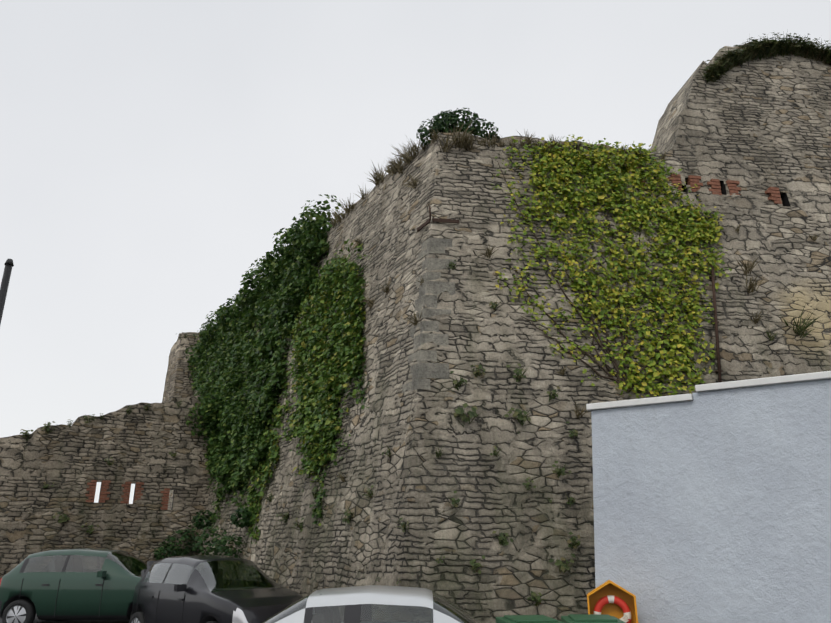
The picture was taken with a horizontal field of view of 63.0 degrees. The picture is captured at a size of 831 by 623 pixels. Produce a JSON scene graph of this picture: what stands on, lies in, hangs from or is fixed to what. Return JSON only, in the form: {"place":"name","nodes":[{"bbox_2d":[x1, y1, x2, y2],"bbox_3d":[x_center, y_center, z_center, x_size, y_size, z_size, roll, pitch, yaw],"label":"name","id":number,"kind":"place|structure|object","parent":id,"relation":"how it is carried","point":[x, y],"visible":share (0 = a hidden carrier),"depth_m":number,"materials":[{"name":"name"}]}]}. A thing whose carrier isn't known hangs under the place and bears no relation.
{"place":"outdoors","nodes":[
{"label":"outdoors","id":0,"kind":"place"},
{"bbox_2d":[0,614,129,622],"bbox_3d":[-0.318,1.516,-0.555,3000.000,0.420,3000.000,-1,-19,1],"label":"ground","id":1,"kind":"structure","parent":0,"point":[36,620],"depth_m":13.59,"materials":[{"name":"grey asphalt"}]},
{"bbox_2d":[0,259,13,324],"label":"lamp standard","id":2,"kind":"object","parent":1,"relation":"on","point":[9,264],"visible":1,"depth_m":8.67,"materials":[{"name":"grey metal"}]},
{"bbox_2d":[0,548,146,622],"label":"green car","id":3,"kind":"object","parent":1,"relation":"on","point":[76,584],"visible":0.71,"depth_m":12.58,"materials":[{"name":"green paint"}]},
{"bbox_2d":[0,396,214,579],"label":"curtain wall","id":4,"kind":"structure","parent":1,"relation":"on","point":[138,443],"depth_m":21.17,"materials":[{"name":"grey stone"}]},
{"bbox_2d":[162,330,201,401],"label":"tower","id":5,"kind":"structure","parent":1,"relation":"on","point":[178,381],"depth_m":32.20,"materials":[{"name":"grey stone"}]},
{"bbox_2d":[129,555,302,622],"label":"black car","id":6,"kind":"object","parent":1,"relation":"on","point":[203,589],"visible":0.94,"depth_m":11.43,"materials":[{"name":"black paint"}]},
{"bbox_2d":[261,585,481,622],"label":"white car","id":7,"kind":"object","parent":1,"relation":"on","point":[377,604],"visible":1,"depth_m":6.21,"materials":[{"name":"grey paint"}]},
{"bbox_2d":[168,42,830,622],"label":"fort wall","id":8,"kind":"structure","parent":1,"relation":"on","point":[756,128],"depth_m":13.45,"materials":[{"name":"grey stone"}]},
{"bbox_2d":[153,108,499,559],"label":"vegetation","id":9,"kind":"object","parent":8,"relation":"on","point":[289,236],"visible":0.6,"depth_m":20.94,"materials":[{"name":"green plant"}]},
{"bbox_2d":[20,29,830,605],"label":"wall weeds","id":10,"kind":"object","parent":8,"relation":"attached to","point":[764,49],"depth_m":14.96,"materials":[{"name":"green plant"}]},
{"bbox_2d":[402,238,455,392],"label":"quoins","id":11,"kind":"object","parent":8,"relation":"attached to","point":[431,370],"visible":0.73,"depth_m":12.64,"materials":[{"name":"grey stone"}]},
{"bbox_2d":[85,167,781,509],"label":"bricks","id":12,"kind":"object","parent":8,"relation":"attached to","point":[773,192],"depth_m":15.28,"materials":[{"name":"red brick"}]},
{"bbox_2d":[185,134,731,543],"bbox_3d":[-3.693,2.126,21.119,6.290,9.720,25.240,17,-25,-40],"label":"ivy","id":13,"kind":"object","parent":8,"relation":"attached to","point":[219,412],"visible":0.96,"depth_m":15.04,"materials":[{"name":"green plant"}]},
{"bbox_2d":[417,206,722,382],"bbox_3d":[3.111,-0.300,13.410,6.152,3.579,0.536,1,-19,-2],"label":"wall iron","id":14,"kind":"object","parent":8,"relation":"attached to","point":[712,277],"visible":0.9,"depth_m":13.57,"materials":[{"name":"black metal"}]},
{"bbox_2d":[497,161,694,391],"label":"creeper stems","id":15,"kind":"object","parent":8,"relation":"attached to","point":[616,366],"visible":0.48,"depth_m":12.85,"materials":[{"name":"brown plant"}]},
{"bbox_2d":[496,615,564,622],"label":"wheelie bin","id":16,"kind":"object","parent":1,"relation":"on","point":[525,619],"visible":1,"depth_m":7.33,"materials":[{"name":"green plastic"}]},
{"bbox_2d":[561,614,624,622],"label":"wheelie bin","id":17,"kind":"object","parent":1,"relation":"on","point":[584,618],"visible":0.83,"depth_m":7.33,"materials":[{"name":"green plastic"}]},
{"bbox_2d":[587,580,637,622],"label":"lifebuoy station","id":18,"kind":"object","parent":1,"relation":"on","point":[610,597],"visible":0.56,"depth_m":9.60,"materials":[{"name":"orange"}]},
{"bbox_2d":[0,0,830,503],"label":"sky","id":19,"kind":"structure","parent":0,"point":[152,152],"materials":[{"name":"white"}]},
{"bbox_2d":[586,371,830,622],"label":"rendered wall","id":20,"kind":"structure","parent":0,"point":[711,502],"depth_m":9.66,"materials":[{"name":"paint"}]}
]}

